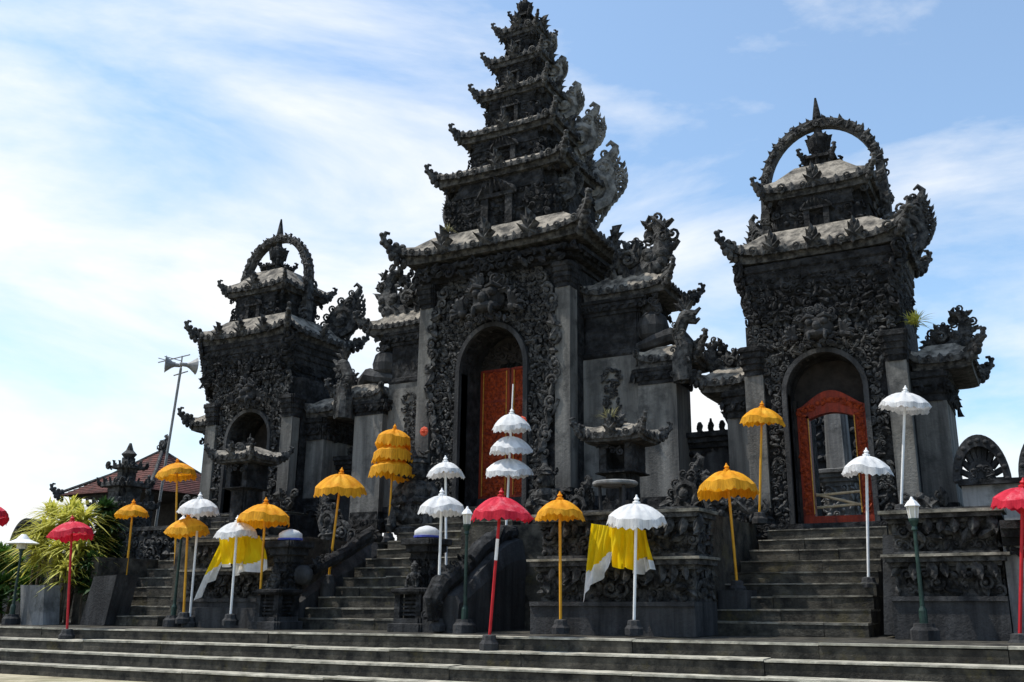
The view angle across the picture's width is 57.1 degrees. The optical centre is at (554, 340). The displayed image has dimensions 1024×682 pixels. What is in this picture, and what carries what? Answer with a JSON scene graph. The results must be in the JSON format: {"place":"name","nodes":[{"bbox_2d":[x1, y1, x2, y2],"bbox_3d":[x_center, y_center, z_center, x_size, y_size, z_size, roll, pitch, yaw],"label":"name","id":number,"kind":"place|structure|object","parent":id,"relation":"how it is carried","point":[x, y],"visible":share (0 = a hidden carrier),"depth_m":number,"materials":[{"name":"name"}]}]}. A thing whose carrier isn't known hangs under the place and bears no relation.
{"place":"outdoors","nodes":[
{"label":"outdoors","id":0,"kind":"place"},
{"bbox_2d":[0,674,140,681],"bbox_3d":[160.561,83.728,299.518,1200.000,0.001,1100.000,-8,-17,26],"label":"ground","id":1,"kind":"structure","parent":0,"point":[15,678],"depth_m":14.37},
{"bbox_2d":[0,628,1023,681],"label":"plaza steps","id":2,"kind":"structure","parent":1,"relation":"on","point":[843,653],"depth_m":12.34,"materials":[{"name":"stone"}]},
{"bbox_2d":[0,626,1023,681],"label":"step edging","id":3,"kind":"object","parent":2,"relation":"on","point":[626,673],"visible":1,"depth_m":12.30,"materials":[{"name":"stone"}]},
{"bbox_2d":[47,515,93,638],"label":"ceremonial umbrella","id":4,"kind":"object","parent":3,"relation":"on","point":[71,529],"visible":1,"depth_m":16.61,"materials":[{"name":"red fabric"}]},
{"bbox_2d":[471,488,532,650],"bbox_3d":[-0.766,3.080,12.712,0.872,2.165,0.792,-3,-15,27],"label":"ceremonial umbrella","id":5,"kind":"object","parent":3,"relation":"on","point":[501,507],"visible":1,"depth_m":12.61,"materials":[{"name":"red fabric"}]},
{"bbox_2d":[49,434,200,526],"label":"pavilion","id":6,"kind":"structure","parent":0,"point":[91,488],"depth_m":39.74,"materials":[{"name":"red tile"}]},
{"bbox_2d":[85,443,179,559],"bbox_3d":[-10.371,4.284,24.100,3.517,3.500,1.416,-8,-17,26],"label":"stone shrine","id":7,"kind":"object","parent":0,"point":[125,487],"depth_m":24.22,"materials":[{"name":"stone"}]},
{"bbox_2d":[0,620,1023,649],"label":"paving","id":8,"kind":"structure","parent":0,"point":[885,639],"depth_m":12.46,"materials":[{"name":"stone"}]},
{"bbox_2d":[0,507,9,525],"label":"ceremonial umbrella","id":9,"kind":"object","parent":8,"relation":"on","point":[4,518],"visible":1,"depth_m":20.82,"materials":[{"name":"red fabric"}]},
{"bbox_2d":[1,534,38,624],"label":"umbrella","id":10,"kind":"object","parent":8,"relation":"on","point":[22,541],"visible":1,"depth_m":18.76,"materials":[{"name":"white fabric"}]},
{"bbox_2d":[0,541,48,622],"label":"green shrub","id":11,"kind":"object","parent":8,"relation":"on","point":[6,580],"visible":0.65,"depth_m":20.47,"materials":[{"name":"green plant"}]},
{"bbox_2d":[2,518,46,616],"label":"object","id":12,"kind":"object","parent":8,"relation":"on","point":[19,526],"depth_m":23.45,"materials":[{"name":"plant"}]},
{"bbox_2d":[20,585,59,624],"bbox_3d":[-10.279,5.268,18.733,0.860,0.770,0.350,-8,-17,26],"label":"planter","id":13,"kind":"object","parent":8,"relation":"on","point":[42,607],"visible":0.93,"depth_m":18.57,"materials":[{"name":"grey concrete"}]},
{"bbox_2d":[1,494,125,624],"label":"variegated plant","id":14,"kind":"object","parent":8,"relation":"on","point":[55,512],"visible":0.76,"depth_m":19.74,"materials":[{"name":"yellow plant"}]},
{"bbox_2d":[70,495,131,623],"bbox_3d":[-9.669,4.590,20.007,1.395,2.746,2.855,5,-16,-17],"label":"green shrub","id":15,"kind":"object","parent":8,"relation":"on","point":[106,509],"visible":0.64,"depth_m":20.33,"materials":[{"name":"green plant"}]},
{"bbox_2d":[80,575,138,624],"bbox_3d":[-8.763,5.096,18.464,0.903,0.944,0.500,-8,-17,26],"label":"stair cheek","id":16,"kind":"object","parent":8,"relation":"on","point":[109,599],"visible":0.86,"depth_m":18.26,"materials":[{"name":"grey stone"}]},
{"bbox_2d":[162,515,184,626],"bbox_3d":[-7.006,4.260,17.461,0.340,2.020,0.323,-8,-17,26],"label":"lamp post","id":17,"kind":"object","parent":8,"relation":"on","point":[168,620],"visible":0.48,"depth_m":17.27,"materials":[{"name":"metal"}]},
{"bbox_2d":[165,513,209,622],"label":"ceremonial umbrella","id":18,"kind":"object","parent":8,"relation":"on","point":[188,526],"visible":0.98,"depth_m":17.02,"materials":[{"name":"yellow fabric"}]},
{"bbox_2d":[176,492,219,627],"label":"ceremonial umbrella","id":19,"kind":"object","parent":8,"relation":"on","point":[199,507],"visible":0.98,"depth_m":17.13,"materials":[{"name":"white fabric"}]},
{"bbox_2d":[115,511,311,625],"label":"stone staircase","id":20,"kind":"structure","parent":8,"relation":"on","point":[150,605],"depth_m":18.97,"materials":[{"name":"grey stone"}]},
{"bbox_2d":[156,458,196,567],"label":"ceremonial umbrella","id":21,"kind":"object","parent":20,"relation":"on","point":[177,470],"visible":0.94,"depth_m":20.40,"materials":[{"name":"yellow fabric"}]},
{"bbox_2d":[213,515,258,625],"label":"ceremonial umbrella","id":22,"kind":"object","parent":8,"relation":"on","point":[236,529],"visible":0.97,"depth_m":16.17,"materials":[{"name":"white fabric"}]},
{"bbox_2d":[194,536,266,599],"bbox_3d":[-5.705,4.001,16.537,1.595,1.110,0.368,-8,-17,26],"label":"sash","id":23,"kind":"object","parent":22,"relation":"attached to","point":[248,554],"visible":0.98,"depth_m":16.51,"materials":[{"name":"fabric"}]},
{"bbox_2d":[191,607,299,628],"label":"stone block","id":24,"kind":"structure","parent":8,"relation":"on","point":[209,617],"depth_m":16.60,"materials":[{"name":"grey stone"}]},
{"bbox_2d":[177,536,318,614],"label":"carved plinth","id":25,"kind":"structure","parent":8,"relation":"on","point":[217,592],"depth_m":17.27,"materials":[{"name":"stone"}]},
{"bbox_2d":[238,497,289,620],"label":"ceremonial umbrella","id":26,"kind":"object","parent":8,"relation":"on","point":[263,514],"visible":0.94,"depth_m":16.27,"materials":[{"name":"yellow fabric"}]},
{"bbox_2d":[248,529,313,629],"bbox_3d":[-4.669,4.075,16.133,0.680,1.670,0.860,-8,-17,26],"label":"stone lantern","id":27,"kind":"object","parent":8,"relation":"on","point":[289,551],"visible":0.98,"depth_m":15.94,"materials":[{"name":"grey stone"}]},
{"bbox_2d":[293,526,382,617],"bbox_3d":[-3.984,4.304,17.279,1.188,1.838,2.621,-8,-17,26],"label":"serpent balustrade","id":28,"kind":"object","parent":8,"relation":"on","point":[350,555],"visible":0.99,"depth_m":17.14,"materials":[{"name":"stone"}]},
{"bbox_2d":[298,514,522,629],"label":"stone staircase","id":29,"kind":"structure","parent":8,"relation":"on","point":[363,598],"depth_m":16.67,"materials":[{"name":"grey stone"}]},
{"bbox_2d":[314,467,366,596],"bbox_3d":[-3.981,3.467,17.073,0.963,2.330,0.937,-3,-15,27],"label":"ceremonial umbrella","id":30,"kind":"object","parent":29,"relation":"on","point":[341,483],"visible":1,"depth_m":16.92,"materials":[{"name":"yellow fabric"}]},
{"bbox_2d":[427,455,464,564],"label":"ceremonial umbrella","id":31,"kind":"object","parent":29,"relation":"on","point":[444,469],"visible":0.99,"depth_m":16.12,"materials":[{"name":"white fabric"}]},
{"bbox_2d":[387,526,451,632],"bbox_3d":[-2.110,3.744,14.853,0.680,1.630,0.860,-8,-17,26],"label":"stone lantern","id":32,"kind":"object","parent":8,"relation":"on","point":[422,546],"visible":0.84,"depth_m":14.69,"materials":[{"name":"grey stone"}]},
{"bbox_2d":[417,488,462,631],"bbox_3d":[-1.759,3.300,14.265,0.715,2.127,0.751,-8,-17,26],"label":"ceremonial umbrella","id":33,"kind":"object","parent":8,"relation":"on","point":[441,505],"visible":1,"depth_m":14.26,"materials":[{"name":"white fabric"}]},
{"bbox_2d":[453,506,475,633],"bbox_3d":[-1.326,3.400,14.014,0.340,1.847,0.323,-8,-17,26],"label":"lamp post","id":34,"kind":"object","parent":8,"relation":"on","point":[464,624],"visible":0.99,"depth_m":13.86,"materials":[{"name":"metal"}]},
{"bbox_2d":[421,524,525,632],"bbox_3d":[-1.204,3.786,15.191,0.661,1.729,2.790,-8,-17,26],"label":"serpent balustrade","id":35,"kind":"object","parent":8,"relation":"on","point":[443,597],"visible":0.86,"depth_m":14.85,"materials":[{"name":"stone"}]},
{"bbox_2d":[535,491,584,633],"bbox_3d":[0.067,3.108,13.267,0.705,1.963,0.750,-8,-17,26],"label":"ceremonial umbrella","id":36,"kind":"object","parent":8,"relation":"on","point":[559,509],"visible":1,"depth_m":13.23,"materials":[{"name":"yellow fabric"}]},
{"bbox_2d":[526,506,719,636],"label":"carved plinth","id":37,"kind":"structure","parent":8,"relation":"on","point":[675,596],"depth_m":13.12,"materials":[{"name":"stone"}]},
{"bbox_2d":[583,523,655,601],"bbox_3d":[0.854,3.065,12.993,1.080,1.084,0.360,-5,-16,18],"label":"sash","id":38,"kind":"object","parent":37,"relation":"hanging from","point":[606,543],"visible":0.91,"depth_m":13.04,"materials":[{"name":"fabric"}]},
{"bbox_2d":[606,495,666,634],"bbox_3d":[1.117,3.018,12.719,0.844,1.853,0.793,-5,-16,27],"label":"ceremonial umbrella","id":39,"kind":"object","parent":8,"relation":"on","point":[635,515],"visible":1,"depth_m":12.59,"materials":[{"name":"white fabric"}]},
{"bbox_2d":[717,526,888,636],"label":"stone staircase","id":40,"kind":"structure","parent":8,"relation":"on","point":[804,582],"depth_m":13.71,"materials":[{"name":"grey stone"}]},
{"bbox_2d":[718,590,756,608],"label":"stair pier","id":41,"kind":"structure","parent":40,"relation":"on","point":[734,599],"depth_m":13.64,"materials":[{"name":"stone"}]},
{"bbox_2d":[696,463,758,589],"bbox_3d":[2.652,2.792,14.108,0.926,1.919,0.927,-10,-18,26],"label":"ceremonial umbrella","id":42,"kind":"object","parent":41,"relation":"on","point":[717,486],"visible":0.99,"depth_m":14.05,"materials":[{"name":"yellow fabric"}]},
{"bbox_2d":[841,448,892,587],"bbox_3d":[4.549,2.547,13.605,0.728,2.011,0.708,-4,-15,27],"label":"ceremonial umbrella","id":43,"kind":"object","parent":40,"relation":"on","point":[866,465],"visible":0.99,"depth_m":13.57,"materials":[{"name":"white fabric"}]},
{"bbox_2d":[882,535,896,634],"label":"stair pier","id":44,"kind":"structure","parent":8,"relation":"on","point":[889,585],"depth_m":12.20,"materials":[{"name":"stone"}]},
{"bbox_2d":[905,497,940,640],"bbox_3d":[4.510,2.804,11.638,0.340,1.734,0.323,-8,-17,26],"label":"lamp post","id":45,"kind":"object","parent":8,"relation":"on","point":[923,630],"visible":1,"depth_m":11.50,"materials":[{"name":"metal"}]},
{"bbox_2d":[877,506,1013,640],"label":"carved plinth","id":46,"kind":"structure","parent":8,"relation":"on","point":[963,557],"depth_m":11.76,"materials":[{"name":"stone"}]},
{"bbox_2d":[990,477,1023,642],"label":"ceremonial umbrella","id":47,"kind":"object","parent":8,"relation":"on","point":[1011,500],"visible":0.98,"depth_m":11.02,"materials":[{"name":"red fabric"}]},
{"bbox_2d":[999,520,1023,632],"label":"stone wall","id":48,"kind":"structure","parent":8,"relation":"on","point":[1010,532],"depth_m":11.53,"materials":[{"name":"grey stone"}]},
{"bbox_2d":[0,0,1023,545],"label":"sky","id":49,"kind":"structure","parent":0,"point":[148,148],"materials":[{"name":"blue"}]},
{"bbox_2d":[44,515,1008,629],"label":"terrace","id":50,"kind":"structure","parent":0,"point":[530,536],"depth_m":16.19,"materials":[{"name":"stone"}]},
{"bbox_2d":[114,499,148,574],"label":"ceremonial umbrella","id":51,"kind":"object","parent":50,"relation":"on","point":[132,510],"visible":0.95,"depth_m":19.90,"materials":[{"name":"yellow fabric"}]},
{"bbox_2d":[154,354,198,525],"bbox_3d":[-10.699,3.075,25.993,1.165,5.437,0.892,5,-16,-16],"label":"speaker mast","id":52,"kind":"object","parent":50,"relation":"on","point":[192,366],"visible":0.98,"depth_m":26.29,"materials":[{"name":"grey metal"}]},
{"bbox_2d":[204,433,293,535],"bbox_3d":[-6.643,3.115,20.209,1.443,2.288,1.275,-8,-17,26],"label":"stone shrine","id":53,"kind":"object","parent":50,"relation":"on","point":[249,463],"visible":0.85,"depth_m":20.03,"materials":[{"name":"grey stone"}]},
{"bbox_2d":[177,219,369,541],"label":"temple gate","id":54,"kind":"structure","parent":50,"relation":"on","point":[269,350],"depth_m":23.02,"materials":[{"name":"stone"}]},
{"bbox_2d":[315,493,356,540],"bbox_3d":[-4.455,3.647,19.333,1.173,1.211,0.439,-8,-17,26],"label":"carved stone","id":55,"kind":"object","parent":50,"relation":"on","point":[325,514],"visible":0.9,"depth_m":19.26,"materials":[{"name":"grey stone"}]},
{"bbox_2d":[333,447,381,541],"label":"stone wall","id":56,"kind":"structure","parent":50,"relation":"on","point":[344,462],"depth_m":22.09,"materials":[{"name":"grey stone"}]},
{"bbox_2d":[368,424,413,542],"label":"ceremonial umbrella","id":57,"kind":"object","parent":50,"relation":"on","point":[391,456],"visible":0.98,"depth_m":19.09,"materials":[{"name":"yellow fabric"}]},
{"bbox_2d":[486,384,533,524],"bbox_3d":[-0.781,2.201,16.624,0.882,2.936,0.851,-5,-16,27],"label":"ceremonial umbrella","id":58,"kind":"object","parent":50,"relation":"on","point":[511,422],"visible":1,"depth_m":16.51,"materials":[{"name":"white fabric"}]},
{"bbox_2d":[324,0,727,539],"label":"temple gate","id":59,"kind":"structure","parent":50,"relation":"on","point":[543,295],"depth_m":20.14,"materials":[{"name":"stone"}]},
{"bbox_2d":[420,427,427,435],"bbox_3d":[-2.720,1.885,19.556,0.135,0.210,0.167,7,-17,-24],"label":"flower","id":60,"kind":"object","parent":59,"relation":"attached to","point":[423,431],"visible":1,"depth_m":19.52,"materials":[{"name":"plant"}]},
{"bbox_2d":[440,222,457,232],"bbox_3d":[-2.345,-2.481,20.621,0.366,0.211,0.476,-8,-17,26],"label":"grass tuft","id":61,"kind":"object","parent":59,"relation":"on","point":[447,228],"visible":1,"depth_m":20.58,"materials":[{"name":"green plant"}]},
{"bbox_2d":[478,368,510,498],"bbox_3d":[-1.287,1.984,20.284,0.748,2.808,0.131,-8,-17,26],"label":"door leaf","id":62,"kind":"structure","parent":59,"relation":"in","point":[495,396],"depth_m":20.34,"materials":[{"name":"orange wood"}]},
{"bbox_2d":[510,366,522,496],"bbox_3d":[-0.601,1.890,19.942,0.748,2.808,0.132,-8,-17,26],"label":"door leaf","id":63,"kind":"structure","parent":59,"relation":"in","point":[516,372],"depth_m":20.14,"materials":[{"name":"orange wood"}]},
{"bbox_2d":[568,475,594,510],"bbox_3d":[0.292,2.964,17.170,0.938,1.015,0.408,-2,-16,8],"label":"carved stone","id":64,"kind":"object","parent":50,"relation":"on","point":[583,498],"visible":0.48,"depth_m":17.04,"materials":[{"name":"grey stone"}]},
{"bbox_2d":[592,479,637,509],"bbox_3d":[0.952,2.465,14.687,0.720,0.531,0.720,-8,-17,26],"label":"offering table","id":65,"kind":"object","parent":50,"relation":"on","point":[621,484],"visible":0.87,"depth_m":14.56,"materials":[{"name":"stone"}]},
{"bbox_2d":[569,410,672,509],"bbox_3d":[1.144,2.092,15.854,1.423,1.886,1.258,-8,-17,26],"label":"stone shrine","id":66,"kind":"object","parent":50,"relation":"on","point":[620,443],"visible":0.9,"depth_m":15.64,"materials":[{"name":"grey stone"}]},
{"bbox_2d":[596,407,628,421],"bbox_3d":[0.920,1.280,15.919,0.672,0.312,0.825,0,-15,-1],"label":"grass tuft","id":67,"kind":"object","parent":66,"relation":"on","point":[612,413],"visible":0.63,"depth_m":15.80,"materials":[{"name":"green plant"}]},
{"bbox_2d":[658,453,709,506],"bbox_3d":[2.296,2.635,16.580,0.970,1.306,0.439,-8,-17,26],"label":"carved stone","id":68,"kind":"object","parent":50,"relation":"on","point":[684,490],"visible":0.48,"depth_m":16.49,"materials":[{"name":"grey stone"}]},
{"bbox_2d":[686,418,729,507],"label":"stone wall","id":69,"kind":"structure","parent":50,"relation":"on","point":[711,445],"depth_m":18.17,"materials":[{"name":"black stone"}]},
{"bbox_2d":[699,469,757,518],"bbox_3d":[2.937,2.608,15.894,1.059,0.932,0.439,-8,-17,26],"label":"carved stone","id":70,"kind":"object","parent":50,"relation":"on","point":[742,505],"visible":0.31,"depth_m":15.74,"materials":[{"name":"grey stone"}]},
{"bbox_2d":[740,401,784,523],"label":"ceremonial umbrella","id":71,"kind":"object","parent":50,"relation":"on","point":[761,415],"visible":1,"depth_m":15.93,"materials":[{"name":"yellow fabric"}]},
{"bbox_2d":[689,98,994,543],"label":"temple gate","id":72,"kind":"structure","parent":50,"relation":"on","point":[829,266],"depth_m":16.79,"materials":[{"name":"stone"}]},
{"bbox_2d":[816,490,860,508],"bbox_3d":[5.114,2.833,16.685,1.294,0.408,0.055,-7,-17,25],"label":"bamboo barrier","id":73,"kind":"object","parent":72,"relation":"attached to","point":[828,496],"visible":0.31,"depth_m":16.70,"materials":[{"name":"beige wood"}]},
{"bbox_2d":[901,310,934,329],"bbox_3d":[6.185,-0.391,16.263,0.839,0.350,0.845,-8,-17,26],"label":"grass tuft","id":74,"kind":"object","parent":72,"relation":"on","point":[915,318],"visible":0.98,"depth_m":16.25,"materials":[{"name":"green plant"}]},
{"bbox_2d":[878,385,930,508],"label":"ceremonial umbrella","id":75,"kind":"object","parent":50,"relation":"on","point":[904,401],"visible":0.97,"depth_m":14.98,"materials":[{"name":"white fabric"}]},
{"bbox_2d":[815,414,862,515],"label":"courtyard wall","id":76,"kind":"structure","parent":0,"point":[836,444],"depth_m":21.85,"materials":[{"name":"stone"}]},
{"bbox_2d":[953,434,1023,519],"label":"boundary wall","id":77,"kind":"structure","parent":0,"point":[982,485],"depth_m":14.69,"materials":[{"name":"stone"}]}
]}

